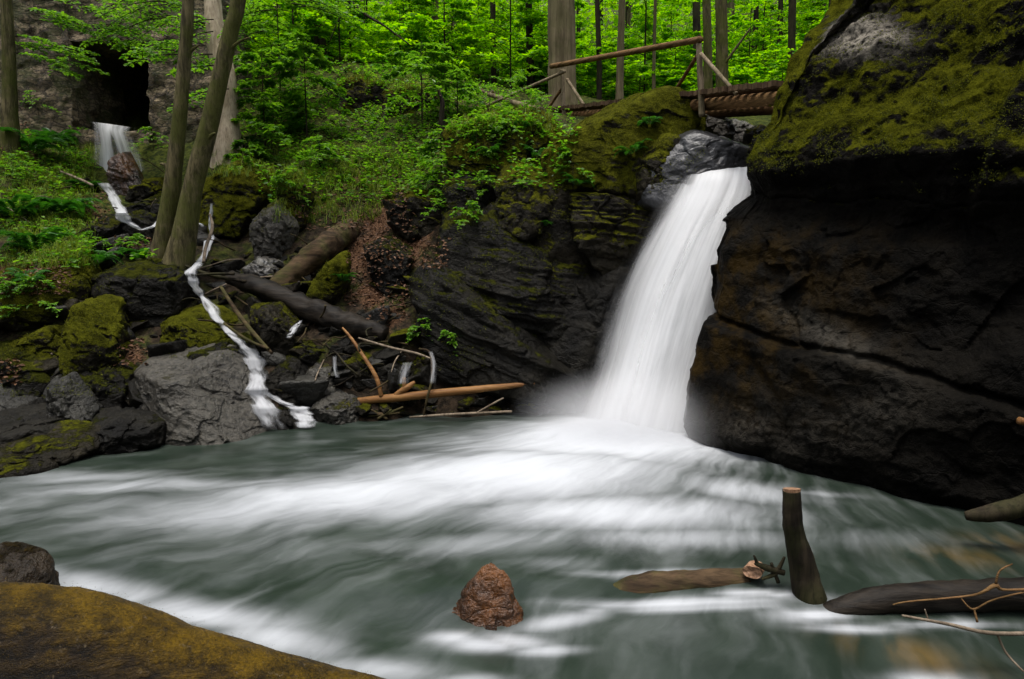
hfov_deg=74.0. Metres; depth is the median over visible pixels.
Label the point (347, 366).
fallen twig
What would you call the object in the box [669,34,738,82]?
forest shrub
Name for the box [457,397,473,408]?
stone
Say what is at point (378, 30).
forest shrub
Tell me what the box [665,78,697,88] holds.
forest shrub
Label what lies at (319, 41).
tree
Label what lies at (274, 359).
stone
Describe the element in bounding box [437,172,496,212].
boulder
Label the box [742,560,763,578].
log end
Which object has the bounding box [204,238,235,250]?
fallen twig
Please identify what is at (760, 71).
forest shrub
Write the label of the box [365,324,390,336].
fallen twig
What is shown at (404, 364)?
stone
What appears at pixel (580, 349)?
boulder
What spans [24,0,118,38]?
leafy bough
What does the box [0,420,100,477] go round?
boulder
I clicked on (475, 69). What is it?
forest shrub
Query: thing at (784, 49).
forest sapling
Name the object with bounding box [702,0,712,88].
tree
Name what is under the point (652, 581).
sunken log
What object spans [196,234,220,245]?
rock chunk
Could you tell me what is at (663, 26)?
forest sapling
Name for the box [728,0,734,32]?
forest tree
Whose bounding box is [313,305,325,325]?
fallen twig
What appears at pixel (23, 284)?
leafy plant
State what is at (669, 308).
waterfall
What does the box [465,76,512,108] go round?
leafy plant
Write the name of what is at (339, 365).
stone
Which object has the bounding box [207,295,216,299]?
stone
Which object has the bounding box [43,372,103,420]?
boulder
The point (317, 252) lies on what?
thick log
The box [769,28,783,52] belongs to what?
forest sapling
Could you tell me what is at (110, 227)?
boulder
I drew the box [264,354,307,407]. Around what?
boulder
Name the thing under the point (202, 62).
leafy bough
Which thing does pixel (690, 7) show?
forest sapling
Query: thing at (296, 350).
rock chunk
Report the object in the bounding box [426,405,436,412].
stone
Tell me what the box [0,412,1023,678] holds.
river water
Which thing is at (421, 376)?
rock chunk
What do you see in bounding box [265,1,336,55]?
forest shrub
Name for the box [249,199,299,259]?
boulder
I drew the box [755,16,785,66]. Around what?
forest sapling
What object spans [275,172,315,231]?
boulder
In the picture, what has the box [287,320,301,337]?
cascade
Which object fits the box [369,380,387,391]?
fallen twig
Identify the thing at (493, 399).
stone
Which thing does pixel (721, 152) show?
boulder
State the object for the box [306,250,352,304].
boulder
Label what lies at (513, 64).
forest shrub
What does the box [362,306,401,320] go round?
boulder
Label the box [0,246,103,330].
boulder
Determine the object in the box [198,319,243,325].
fallen twig
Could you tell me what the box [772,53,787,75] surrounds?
forest shrub
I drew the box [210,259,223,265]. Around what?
stone
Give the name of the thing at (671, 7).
forest sapling
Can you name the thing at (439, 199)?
leafy plant
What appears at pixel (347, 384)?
stone
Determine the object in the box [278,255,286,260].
stone
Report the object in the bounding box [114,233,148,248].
leafy plant
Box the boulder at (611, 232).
[568,192,657,274]
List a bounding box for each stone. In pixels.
[206,281,225,288]
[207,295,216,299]
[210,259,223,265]
[227,290,238,296]
[242,252,251,257]
[261,351,285,365]
[265,374,272,382]
[272,261,284,269]
[277,407,289,410]
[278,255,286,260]
[294,246,302,252]
[294,324,308,334]
[294,339,304,345]
[301,275,310,281]
[318,326,329,331]
[328,326,342,336]
[328,345,344,356]
[331,362,345,370]
[333,376,348,387]
[336,337,350,346]
[337,355,350,361]
[343,345,356,354]
[344,381,352,388]
[356,309,364,314]
[356,403,371,414]
[357,408,376,416]
[360,345,374,349]
[360,379,380,388]
[365,336,377,340]
[378,403,391,413]
[389,402,397,409]
[393,361,412,367]
[397,355,405,361]
[398,410,409,415]
[422,398,437,404]
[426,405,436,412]
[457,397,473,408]
[457,406,469,410]
[472,398,487,406]
[474,394,486,397]
[488,397,503,405]
[489,406,501,413]
[501,405,508,410]
[515,403,541,415]
[542,409,549,413]
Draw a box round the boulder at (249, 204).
[199,159,280,239]
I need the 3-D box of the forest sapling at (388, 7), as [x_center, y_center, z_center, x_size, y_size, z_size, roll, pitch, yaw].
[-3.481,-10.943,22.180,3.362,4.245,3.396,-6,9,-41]
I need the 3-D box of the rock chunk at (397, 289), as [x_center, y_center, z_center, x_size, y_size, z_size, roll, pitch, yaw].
[-2.049,-0.841,11.550,0.938,0.269,0.465,10,-6,30]
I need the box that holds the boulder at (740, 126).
[731,118,753,143]
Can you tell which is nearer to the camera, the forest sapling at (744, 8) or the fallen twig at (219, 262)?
the fallen twig at (219, 262)
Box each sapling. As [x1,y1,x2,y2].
[230,52,298,149]
[233,0,327,120]
[246,0,348,68]
[250,0,282,44]
[251,28,352,143]
[264,4,290,56]
[285,0,387,64]
[301,0,396,61]
[330,0,430,53]
[343,0,382,57]
[344,1,379,27]
[352,0,449,67]
[367,42,484,130]
[373,1,401,49]
[373,1,518,75]
[389,0,437,70]
[404,0,501,74]
[413,0,458,62]
[414,4,450,29]
[418,19,469,69]
[425,68,482,119]
[434,0,522,85]
[451,0,593,92]
[458,0,525,84]
[467,0,518,39]
[499,0,544,41]
[499,7,546,59]
[511,0,576,31]
[512,0,603,91]
[512,17,541,40]
[575,0,660,67]
[575,1,595,54]
[586,0,715,96]
[631,0,680,54]
[631,0,689,54]
[632,0,712,63]
[660,0,768,67]
[678,0,741,58]
[685,0,773,47]
[702,0,821,66]
[728,0,778,75]
[735,0,776,46]
[741,26,772,57]
[752,0,787,58]
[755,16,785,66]
[768,10,826,63]
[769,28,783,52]
[773,0,827,54]
[775,4,819,24]
[787,17,808,36]
[796,0,827,35]
[799,1,827,32]
[802,0,827,33]
[802,13,820,28]
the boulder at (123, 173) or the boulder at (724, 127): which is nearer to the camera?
the boulder at (724, 127)
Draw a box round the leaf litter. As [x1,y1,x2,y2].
[0,73,512,384]
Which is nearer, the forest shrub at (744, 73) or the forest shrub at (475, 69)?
the forest shrub at (744, 73)
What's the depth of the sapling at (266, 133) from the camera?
14.90 m
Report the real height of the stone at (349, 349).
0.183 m
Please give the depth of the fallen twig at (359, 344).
10.19 m
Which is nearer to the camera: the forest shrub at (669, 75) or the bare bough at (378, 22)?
the bare bough at (378, 22)
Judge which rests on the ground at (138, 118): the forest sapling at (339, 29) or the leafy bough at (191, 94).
the forest sapling at (339, 29)
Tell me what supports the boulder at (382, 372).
on the ground at (138, 118)
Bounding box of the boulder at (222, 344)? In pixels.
[186,332,261,359]
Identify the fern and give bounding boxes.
[0,127,70,152]
[0,194,46,215]
[0,226,81,251]
[0,267,51,281]
[29,128,79,146]
[31,196,103,214]
[61,179,100,189]
[85,250,124,263]
[117,247,148,257]
[241,136,262,144]
[332,272,356,281]
[476,141,503,155]
[513,121,533,129]
[519,144,544,156]
[541,220,551,225]
[557,172,593,187]
[613,138,651,158]
[637,116,661,124]
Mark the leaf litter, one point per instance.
(27, 268)
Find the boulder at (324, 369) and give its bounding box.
[305,362,335,397]
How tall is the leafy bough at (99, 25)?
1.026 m
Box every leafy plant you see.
[0,150,40,183]
[0,277,27,316]
[1,276,62,317]
[20,90,60,114]
[48,56,79,80]
[55,141,101,178]
[76,231,112,250]
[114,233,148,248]
[127,126,168,153]
[229,148,253,172]
[268,169,311,206]
[406,317,432,342]
[420,188,445,217]
[439,330,458,355]
[450,200,482,227]
[462,130,498,159]
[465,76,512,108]
[476,168,496,198]
[493,115,524,141]
[496,71,540,109]
[510,66,547,97]
[520,88,559,117]
[552,151,595,188]
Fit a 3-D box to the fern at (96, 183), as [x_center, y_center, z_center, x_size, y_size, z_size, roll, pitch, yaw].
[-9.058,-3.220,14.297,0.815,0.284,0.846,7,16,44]
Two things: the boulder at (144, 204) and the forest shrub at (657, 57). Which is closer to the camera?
the boulder at (144, 204)
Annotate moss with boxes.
[0,92,706,397]
[0,579,361,678]
[744,0,1023,192]
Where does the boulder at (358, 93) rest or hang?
on the ground at (138, 118)
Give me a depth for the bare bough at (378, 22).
16.52 m
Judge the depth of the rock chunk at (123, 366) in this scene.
9.63 m
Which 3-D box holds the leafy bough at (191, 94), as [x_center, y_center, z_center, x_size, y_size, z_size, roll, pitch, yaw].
[-5.406,-4.279,11.698,1.000,0.737,1.117,-4,8,-29]
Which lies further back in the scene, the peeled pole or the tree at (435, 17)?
the tree at (435, 17)
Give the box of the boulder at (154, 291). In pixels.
[91,258,200,327]
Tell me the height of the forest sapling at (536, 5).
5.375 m
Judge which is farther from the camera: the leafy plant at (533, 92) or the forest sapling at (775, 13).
the forest sapling at (775, 13)
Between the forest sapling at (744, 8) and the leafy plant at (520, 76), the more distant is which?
the forest sapling at (744, 8)
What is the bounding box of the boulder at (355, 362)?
[341,349,371,391]
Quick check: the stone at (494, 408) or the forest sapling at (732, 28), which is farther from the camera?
the forest sapling at (732, 28)
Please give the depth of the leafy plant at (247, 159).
13.03 m
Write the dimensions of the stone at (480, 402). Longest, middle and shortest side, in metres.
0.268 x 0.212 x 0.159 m
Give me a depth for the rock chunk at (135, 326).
10.33 m
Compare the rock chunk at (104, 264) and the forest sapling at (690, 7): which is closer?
the rock chunk at (104, 264)
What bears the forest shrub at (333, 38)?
on the ground at (138, 118)
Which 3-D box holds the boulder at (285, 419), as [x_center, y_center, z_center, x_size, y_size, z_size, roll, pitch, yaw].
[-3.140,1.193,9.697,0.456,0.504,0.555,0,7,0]
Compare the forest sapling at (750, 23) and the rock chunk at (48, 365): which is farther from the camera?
the forest sapling at (750, 23)
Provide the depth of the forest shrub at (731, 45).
33.31 m
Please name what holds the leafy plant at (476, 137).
on the shrub at (454, 165)
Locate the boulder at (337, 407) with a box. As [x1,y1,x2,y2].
[310,388,360,424]
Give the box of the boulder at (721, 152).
[637,129,749,210]
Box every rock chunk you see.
[0,314,10,329]
[2,356,58,386]
[27,396,44,404]
[44,373,61,389]
[51,300,84,315]
[59,297,80,320]
[69,177,99,191]
[93,233,132,251]
[98,238,131,269]
[117,361,133,369]
[127,378,143,408]
[128,320,148,332]
[128,327,135,339]
[147,340,186,357]
[150,203,159,215]
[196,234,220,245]
[198,226,207,233]
[209,260,244,275]
[217,296,235,304]
[244,297,264,318]
[255,367,268,383]
[278,375,328,406]
[282,281,311,293]
[289,346,309,355]
[330,355,387,376]
[363,305,390,324]
[368,282,409,295]
[372,345,403,362]
[387,328,418,344]
[387,368,406,391]
[394,384,431,392]
[406,365,433,388]
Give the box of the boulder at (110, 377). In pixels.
[80,359,138,407]
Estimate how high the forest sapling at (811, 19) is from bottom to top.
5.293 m
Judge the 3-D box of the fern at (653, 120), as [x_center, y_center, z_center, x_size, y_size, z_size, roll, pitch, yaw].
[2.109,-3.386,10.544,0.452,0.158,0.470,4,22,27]
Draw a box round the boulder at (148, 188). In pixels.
[125,177,163,201]
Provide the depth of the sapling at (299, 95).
15.45 m
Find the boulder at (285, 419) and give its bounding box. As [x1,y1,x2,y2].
[274,407,311,429]
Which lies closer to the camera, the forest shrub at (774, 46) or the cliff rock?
the cliff rock
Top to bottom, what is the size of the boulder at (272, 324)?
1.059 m
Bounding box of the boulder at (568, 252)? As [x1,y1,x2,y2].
[481,172,593,341]
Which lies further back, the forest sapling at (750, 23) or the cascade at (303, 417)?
the forest sapling at (750, 23)
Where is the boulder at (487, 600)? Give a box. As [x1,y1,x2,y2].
[452,562,523,630]
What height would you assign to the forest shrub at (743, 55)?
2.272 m
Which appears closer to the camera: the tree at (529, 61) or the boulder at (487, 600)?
the boulder at (487, 600)
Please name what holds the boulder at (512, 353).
in the river water
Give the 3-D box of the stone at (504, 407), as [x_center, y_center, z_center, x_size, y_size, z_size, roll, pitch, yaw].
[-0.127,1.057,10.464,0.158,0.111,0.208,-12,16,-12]
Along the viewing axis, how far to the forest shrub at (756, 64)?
25.85 m
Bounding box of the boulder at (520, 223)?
[494,161,553,240]
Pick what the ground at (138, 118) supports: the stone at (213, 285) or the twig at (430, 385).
the stone at (213, 285)
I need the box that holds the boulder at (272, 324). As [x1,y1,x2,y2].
[250,301,299,355]
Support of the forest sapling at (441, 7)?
on the ground at (138, 118)
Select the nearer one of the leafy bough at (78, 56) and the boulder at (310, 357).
the boulder at (310, 357)
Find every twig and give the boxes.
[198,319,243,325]
[199,259,241,268]
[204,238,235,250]
[205,284,226,294]
[295,337,331,340]
[297,322,310,342]
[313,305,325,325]
[322,335,346,345]
[324,336,359,376]
[326,353,351,357]
[333,363,384,386]
[358,343,378,351]
[362,340,407,344]
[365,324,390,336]
[369,301,410,319]
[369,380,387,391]
[391,347,403,372]
[409,398,511,417]
[419,348,432,415]
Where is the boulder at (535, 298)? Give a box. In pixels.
[434,209,586,345]
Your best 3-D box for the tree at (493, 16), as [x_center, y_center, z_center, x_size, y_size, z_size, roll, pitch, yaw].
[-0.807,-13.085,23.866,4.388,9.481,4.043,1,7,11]
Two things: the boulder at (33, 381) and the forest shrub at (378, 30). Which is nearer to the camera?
the boulder at (33, 381)
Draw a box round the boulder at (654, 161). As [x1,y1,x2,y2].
[632,133,679,224]
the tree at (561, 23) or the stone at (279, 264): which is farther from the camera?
the tree at (561, 23)
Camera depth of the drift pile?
9.93 m
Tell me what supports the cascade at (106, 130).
on the ground at (138, 118)
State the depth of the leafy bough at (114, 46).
14.86 m
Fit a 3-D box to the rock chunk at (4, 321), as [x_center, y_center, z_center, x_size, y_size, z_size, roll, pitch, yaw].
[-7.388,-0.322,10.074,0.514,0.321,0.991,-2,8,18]
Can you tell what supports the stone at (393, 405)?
on the ground at (138, 118)
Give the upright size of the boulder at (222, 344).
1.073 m
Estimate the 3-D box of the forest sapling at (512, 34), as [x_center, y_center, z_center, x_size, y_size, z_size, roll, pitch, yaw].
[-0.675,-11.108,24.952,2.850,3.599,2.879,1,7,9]
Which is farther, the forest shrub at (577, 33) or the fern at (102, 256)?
the forest shrub at (577, 33)
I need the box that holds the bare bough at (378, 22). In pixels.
[329,0,409,44]
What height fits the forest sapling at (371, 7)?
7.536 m
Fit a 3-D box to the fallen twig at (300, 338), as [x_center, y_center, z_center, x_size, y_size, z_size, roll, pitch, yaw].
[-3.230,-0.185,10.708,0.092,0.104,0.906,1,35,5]
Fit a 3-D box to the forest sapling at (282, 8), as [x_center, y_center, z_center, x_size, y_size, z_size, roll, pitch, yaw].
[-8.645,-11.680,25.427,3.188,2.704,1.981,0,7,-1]
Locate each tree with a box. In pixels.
[0,0,20,154]
[146,0,199,258]
[162,0,250,269]
[204,0,243,167]
[310,0,327,59]
[431,0,438,39]
[490,0,496,84]
[525,0,534,88]
[547,0,577,106]
[595,0,601,99]
[600,0,602,44]
[615,0,624,99]
[624,1,630,47]
[652,0,656,88]
[692,2,700,72]
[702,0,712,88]
[715,0,750,117]
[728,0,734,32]
[752,4,758,50]
[777,0,782,58]
[787,0,795,64]
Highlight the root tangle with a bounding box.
[753,555,785,583]
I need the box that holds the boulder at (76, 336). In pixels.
[55,294,129,376]
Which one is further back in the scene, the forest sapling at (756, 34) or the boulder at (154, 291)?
the forest sapling at (756, 34)
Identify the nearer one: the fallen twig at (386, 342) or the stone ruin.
the fallen twig at (386, 342)
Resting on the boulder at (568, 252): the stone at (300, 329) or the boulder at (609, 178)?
the boulder at (609, 178)
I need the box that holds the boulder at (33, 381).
[0,339,52,396]
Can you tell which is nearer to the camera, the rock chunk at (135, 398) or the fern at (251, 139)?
the rock chunk at (135, 398)
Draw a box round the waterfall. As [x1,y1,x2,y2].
[592,167,750,432]
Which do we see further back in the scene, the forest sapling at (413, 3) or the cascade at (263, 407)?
the forest sapling at (413, 3)
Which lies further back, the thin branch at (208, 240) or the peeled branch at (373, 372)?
the thin branch at (208, 240)
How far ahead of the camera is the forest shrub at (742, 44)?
29.87 m
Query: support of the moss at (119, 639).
on the boulders at (29, 563)
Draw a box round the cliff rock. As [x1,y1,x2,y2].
[683,0,1023,525]
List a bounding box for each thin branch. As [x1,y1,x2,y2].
[60,171,93,186]
[185,265,246,282]
[202,214,213,262]
[219,286,272,353]
[223,322,269,349]
[358,337,430,358]
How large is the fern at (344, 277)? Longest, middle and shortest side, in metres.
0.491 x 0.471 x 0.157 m
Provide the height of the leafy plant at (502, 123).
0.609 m
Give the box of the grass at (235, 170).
[0,62,556,267]
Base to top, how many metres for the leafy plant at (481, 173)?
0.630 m
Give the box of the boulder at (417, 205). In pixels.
[382,184,441,242]
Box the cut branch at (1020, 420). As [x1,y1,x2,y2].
[1016,417,1023,424]
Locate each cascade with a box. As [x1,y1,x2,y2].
[98,123,126,171]
[100,183,155,229]
[185,223,277,424]
[197,204,213,268]
[265,393,313,427]
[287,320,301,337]
[400,364,407,382]
[431,356,434,381]
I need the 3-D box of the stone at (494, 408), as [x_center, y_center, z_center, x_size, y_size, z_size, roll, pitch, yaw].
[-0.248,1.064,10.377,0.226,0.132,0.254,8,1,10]
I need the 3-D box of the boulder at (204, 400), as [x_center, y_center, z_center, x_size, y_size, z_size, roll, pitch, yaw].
[-4.467,0.846,9.516,2.277,1.532,1.874,0,7,0]
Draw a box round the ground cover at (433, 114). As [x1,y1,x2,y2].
[0,55,581,269]
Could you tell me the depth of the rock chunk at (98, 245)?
11.89 m
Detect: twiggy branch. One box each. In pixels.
[892,563,1023,621]
[902,609,1023,672]
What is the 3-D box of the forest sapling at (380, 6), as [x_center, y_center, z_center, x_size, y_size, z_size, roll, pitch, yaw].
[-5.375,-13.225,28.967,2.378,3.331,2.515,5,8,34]
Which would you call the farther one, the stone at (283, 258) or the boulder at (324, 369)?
the stone at (283, 258)
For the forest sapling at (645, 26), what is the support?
on the ground at (138, 118)
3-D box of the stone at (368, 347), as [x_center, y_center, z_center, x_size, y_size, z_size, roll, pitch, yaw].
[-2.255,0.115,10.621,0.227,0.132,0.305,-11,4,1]
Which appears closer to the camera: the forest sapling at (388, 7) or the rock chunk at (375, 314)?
the rock chunk at (375, 314)
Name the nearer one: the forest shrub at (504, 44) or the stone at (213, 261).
the stone at (213, 261)
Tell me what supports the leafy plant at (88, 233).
on the ground at (138, 118)
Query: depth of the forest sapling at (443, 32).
20.31 m
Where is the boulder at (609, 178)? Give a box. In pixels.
[540,86,706,197]
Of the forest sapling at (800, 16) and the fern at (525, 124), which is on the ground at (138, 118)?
the forest sapling at (800, 16)
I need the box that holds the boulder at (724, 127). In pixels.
[705,114,735,138]
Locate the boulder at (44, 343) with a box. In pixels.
[8,324,63,356]
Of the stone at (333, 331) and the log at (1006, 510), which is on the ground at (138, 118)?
the stone at (333, 331)
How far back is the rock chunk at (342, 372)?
10.21 m
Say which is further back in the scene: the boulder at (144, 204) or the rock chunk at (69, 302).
the boulder at (144, 204)
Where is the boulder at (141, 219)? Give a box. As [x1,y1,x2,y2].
[120,209,156,241]
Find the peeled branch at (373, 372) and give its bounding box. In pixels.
[342,327,382,396]
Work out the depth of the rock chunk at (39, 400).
9.15 m
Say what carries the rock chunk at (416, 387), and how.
on the ground at (138, 118)
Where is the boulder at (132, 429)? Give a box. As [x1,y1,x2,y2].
[91,406,166,455]
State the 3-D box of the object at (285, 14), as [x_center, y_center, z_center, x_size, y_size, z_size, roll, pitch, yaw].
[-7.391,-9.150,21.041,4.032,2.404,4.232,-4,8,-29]
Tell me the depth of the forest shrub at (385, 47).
25.31 m
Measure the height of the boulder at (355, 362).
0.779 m
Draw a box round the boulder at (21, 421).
[0,403,69,444]
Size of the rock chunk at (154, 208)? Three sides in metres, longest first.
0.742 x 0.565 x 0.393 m
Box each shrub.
[223,139,272,162]
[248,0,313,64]
[252,0,332,57]
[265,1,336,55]
[267,20,367,63]
[276,8,389,60]
[294,134,347,167]
[341,10,469,73]
[351,15,390,51]
[352,33,397,61]
[386,43,442,72]
[399,131,449,194]
[431,16,487,80]
[437,39,487,75]
[442,106,566,185]
[448,28,512,75]
[490,41,594,91]
[500,32,537,83]
[501,53,577,89]
[503,53,587,91]
[509,10,583,86]
[514,39,595,83]
[534,55,613,94]
[575,32,585,54]
[576,42,646,97]
[577,52,647,96]
[593,55,679,99]
[601,32,647,89]
[613,53,684,85]
[615,54,689,89]
[634,72,684,89]
[637,70,696,92]
[641,30,701,85]
[645,70,697,91]
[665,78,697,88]
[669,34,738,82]
[684,49,735,89]
[689,61,777,83]
[691,41,739,87]
[712,46,755,84]
[715,53,759,80]
[728,41,747,51]
[728,66,780,83]
[730,41,769,62]
[737,46,763,67]
[749,57,780,79]
[750,42,799,79]
[753,59,788,82]
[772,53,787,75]
[774,33,806,80]
[778,38,802,66]
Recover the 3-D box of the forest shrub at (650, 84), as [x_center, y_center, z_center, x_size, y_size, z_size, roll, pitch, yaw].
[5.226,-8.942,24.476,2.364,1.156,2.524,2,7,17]
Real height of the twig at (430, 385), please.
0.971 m
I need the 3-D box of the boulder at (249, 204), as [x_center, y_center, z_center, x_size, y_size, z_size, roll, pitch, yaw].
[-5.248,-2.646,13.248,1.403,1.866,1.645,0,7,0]
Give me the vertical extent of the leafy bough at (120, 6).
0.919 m
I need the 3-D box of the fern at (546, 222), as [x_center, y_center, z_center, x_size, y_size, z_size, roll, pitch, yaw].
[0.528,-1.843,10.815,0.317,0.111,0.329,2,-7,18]
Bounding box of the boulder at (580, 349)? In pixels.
[546,256,641,412]
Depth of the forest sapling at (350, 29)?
20.38 m
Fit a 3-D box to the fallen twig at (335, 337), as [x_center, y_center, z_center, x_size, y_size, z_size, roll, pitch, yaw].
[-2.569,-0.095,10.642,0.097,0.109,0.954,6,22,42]
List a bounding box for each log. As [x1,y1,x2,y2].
[225,270,388,340]
[270,218,363,284]
[480,89,543,109]
[613,568,750,592]
[823,577,1023,614]
[964,494,1023,521]
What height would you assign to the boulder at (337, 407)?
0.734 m
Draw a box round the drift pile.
[368,406,403,419]
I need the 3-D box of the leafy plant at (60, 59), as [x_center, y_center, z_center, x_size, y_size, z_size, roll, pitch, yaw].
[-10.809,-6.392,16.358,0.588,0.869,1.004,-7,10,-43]
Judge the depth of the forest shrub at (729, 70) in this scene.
21.61 m
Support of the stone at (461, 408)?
on the ground at (138, 118)
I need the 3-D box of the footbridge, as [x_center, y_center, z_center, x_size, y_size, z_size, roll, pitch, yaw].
[2.211,-4.609,12.227,3.004,2.234,7.604,-3,8,-22]
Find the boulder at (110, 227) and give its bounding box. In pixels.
[80,214,121,242]
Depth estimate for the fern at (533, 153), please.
11.87 m
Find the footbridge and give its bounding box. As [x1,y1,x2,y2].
[485,36,783,117]
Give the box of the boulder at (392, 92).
[381,82,445,117]
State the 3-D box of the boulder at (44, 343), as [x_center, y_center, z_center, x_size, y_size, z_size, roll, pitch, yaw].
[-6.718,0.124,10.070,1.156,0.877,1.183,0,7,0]
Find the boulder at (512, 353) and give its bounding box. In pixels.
[408,262,580,412]
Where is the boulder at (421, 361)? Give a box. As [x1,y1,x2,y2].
[411,352,436,384]
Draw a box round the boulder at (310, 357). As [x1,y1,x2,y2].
[296,340,325,366]
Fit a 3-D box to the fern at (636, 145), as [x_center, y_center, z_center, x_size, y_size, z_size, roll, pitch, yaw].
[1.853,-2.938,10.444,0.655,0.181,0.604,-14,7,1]
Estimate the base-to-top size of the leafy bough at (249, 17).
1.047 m
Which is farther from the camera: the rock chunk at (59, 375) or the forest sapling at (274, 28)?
the forest sapling at (274, 28)
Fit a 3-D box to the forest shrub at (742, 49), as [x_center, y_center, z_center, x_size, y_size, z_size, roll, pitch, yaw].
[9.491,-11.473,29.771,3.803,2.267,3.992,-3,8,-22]
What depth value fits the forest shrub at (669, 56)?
26.84 m
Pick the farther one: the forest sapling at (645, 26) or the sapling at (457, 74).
the forest sapling at (645, 26)
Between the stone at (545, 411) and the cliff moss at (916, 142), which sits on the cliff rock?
the cliff moss at (916, 142)
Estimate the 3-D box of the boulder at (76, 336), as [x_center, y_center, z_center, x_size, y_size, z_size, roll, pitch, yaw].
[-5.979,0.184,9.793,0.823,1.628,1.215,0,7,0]
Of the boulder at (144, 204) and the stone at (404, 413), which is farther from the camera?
the boulder at (144, 204)
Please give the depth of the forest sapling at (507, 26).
30.06 m
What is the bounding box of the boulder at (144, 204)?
[123,193,161,212]
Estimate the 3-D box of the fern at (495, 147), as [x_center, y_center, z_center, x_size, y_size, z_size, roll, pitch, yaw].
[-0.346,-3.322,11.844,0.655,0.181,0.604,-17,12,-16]
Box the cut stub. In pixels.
[782,487,826,604]
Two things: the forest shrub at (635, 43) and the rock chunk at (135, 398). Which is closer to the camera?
the rock chunk at (135, 398)
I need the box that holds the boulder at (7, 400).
[0,382,38,410]
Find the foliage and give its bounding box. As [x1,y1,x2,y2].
[352,0,814,54]
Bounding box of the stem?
[437,89,444,136]
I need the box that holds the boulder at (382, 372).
[376,360,412,382]
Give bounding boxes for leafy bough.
[14,34,72,70]
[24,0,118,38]
[41,45,109,78]
[79,0,170,46]
[80,25,150,51]
[90,0,180,45]
[119,39,195,66]
[128,0,209,41]
[154,13,214,69]
[165,63,228,114]
[217,0,272,50]
[290,0,386,37]
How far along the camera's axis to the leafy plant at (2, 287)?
9.71 m
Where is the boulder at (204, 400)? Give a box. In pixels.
[134,343,275,445]
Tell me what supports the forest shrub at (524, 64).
on the ground at (138, 118)
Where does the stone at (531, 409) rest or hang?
on the ground at (138, 118)
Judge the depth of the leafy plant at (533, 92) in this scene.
12.71 m
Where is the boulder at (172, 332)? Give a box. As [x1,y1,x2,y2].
[159,303,238,347]
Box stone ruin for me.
[0,0,252,147]
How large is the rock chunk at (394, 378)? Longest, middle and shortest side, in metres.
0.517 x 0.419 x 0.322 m
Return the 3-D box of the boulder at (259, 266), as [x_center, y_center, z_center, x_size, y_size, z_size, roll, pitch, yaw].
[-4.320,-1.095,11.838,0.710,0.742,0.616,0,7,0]
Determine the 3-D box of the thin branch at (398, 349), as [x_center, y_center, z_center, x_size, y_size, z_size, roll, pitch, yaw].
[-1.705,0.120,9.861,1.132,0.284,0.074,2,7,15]
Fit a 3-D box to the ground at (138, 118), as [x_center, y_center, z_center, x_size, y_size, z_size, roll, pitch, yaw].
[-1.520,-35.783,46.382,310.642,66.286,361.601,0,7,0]
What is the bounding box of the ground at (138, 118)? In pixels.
[0,0,828,420]
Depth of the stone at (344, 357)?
10.30 m
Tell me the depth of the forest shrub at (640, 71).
21.84 m
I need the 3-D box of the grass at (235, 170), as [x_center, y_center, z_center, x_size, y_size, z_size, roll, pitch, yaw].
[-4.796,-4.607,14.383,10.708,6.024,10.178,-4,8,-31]
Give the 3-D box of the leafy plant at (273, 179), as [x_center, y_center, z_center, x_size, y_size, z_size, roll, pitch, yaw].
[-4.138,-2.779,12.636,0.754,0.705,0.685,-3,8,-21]
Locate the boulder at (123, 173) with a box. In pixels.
[106,151,143,195]
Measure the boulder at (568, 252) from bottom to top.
4.208 m
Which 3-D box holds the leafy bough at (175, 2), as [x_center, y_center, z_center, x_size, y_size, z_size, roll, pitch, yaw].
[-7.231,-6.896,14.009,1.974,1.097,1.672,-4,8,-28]
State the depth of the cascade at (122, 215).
13.15 m
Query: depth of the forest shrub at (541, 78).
24.75 m
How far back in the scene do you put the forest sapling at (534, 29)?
31.54 m
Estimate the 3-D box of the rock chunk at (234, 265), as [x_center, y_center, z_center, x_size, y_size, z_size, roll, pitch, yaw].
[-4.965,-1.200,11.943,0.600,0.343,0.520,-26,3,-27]
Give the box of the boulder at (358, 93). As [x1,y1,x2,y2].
[335,75,386,114]
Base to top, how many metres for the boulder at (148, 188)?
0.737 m
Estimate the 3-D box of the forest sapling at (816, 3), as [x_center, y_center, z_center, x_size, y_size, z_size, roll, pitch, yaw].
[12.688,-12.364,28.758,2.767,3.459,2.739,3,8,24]
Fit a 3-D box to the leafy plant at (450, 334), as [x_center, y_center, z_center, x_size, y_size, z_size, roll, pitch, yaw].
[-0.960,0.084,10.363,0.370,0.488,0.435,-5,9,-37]
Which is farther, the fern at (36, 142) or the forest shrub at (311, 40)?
the forest shrub at (311, 40)
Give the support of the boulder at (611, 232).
on the boulder at (580, 349)
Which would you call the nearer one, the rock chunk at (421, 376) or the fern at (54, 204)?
the rock chunk at (421, 376)
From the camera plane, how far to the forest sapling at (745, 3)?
36.94 m
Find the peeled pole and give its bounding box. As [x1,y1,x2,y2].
[357,377,534,403]
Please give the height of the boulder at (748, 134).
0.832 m
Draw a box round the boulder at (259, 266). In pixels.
[242,255,282,278]
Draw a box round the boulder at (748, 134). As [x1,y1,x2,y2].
[743,124,765,145]
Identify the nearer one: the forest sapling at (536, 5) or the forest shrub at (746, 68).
the forest shrub at (746, 68)
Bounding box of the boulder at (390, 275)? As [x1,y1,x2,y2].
[363,236,414,296]
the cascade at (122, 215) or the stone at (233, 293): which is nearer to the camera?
the stone at (233, 293)
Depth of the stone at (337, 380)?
10.16 m

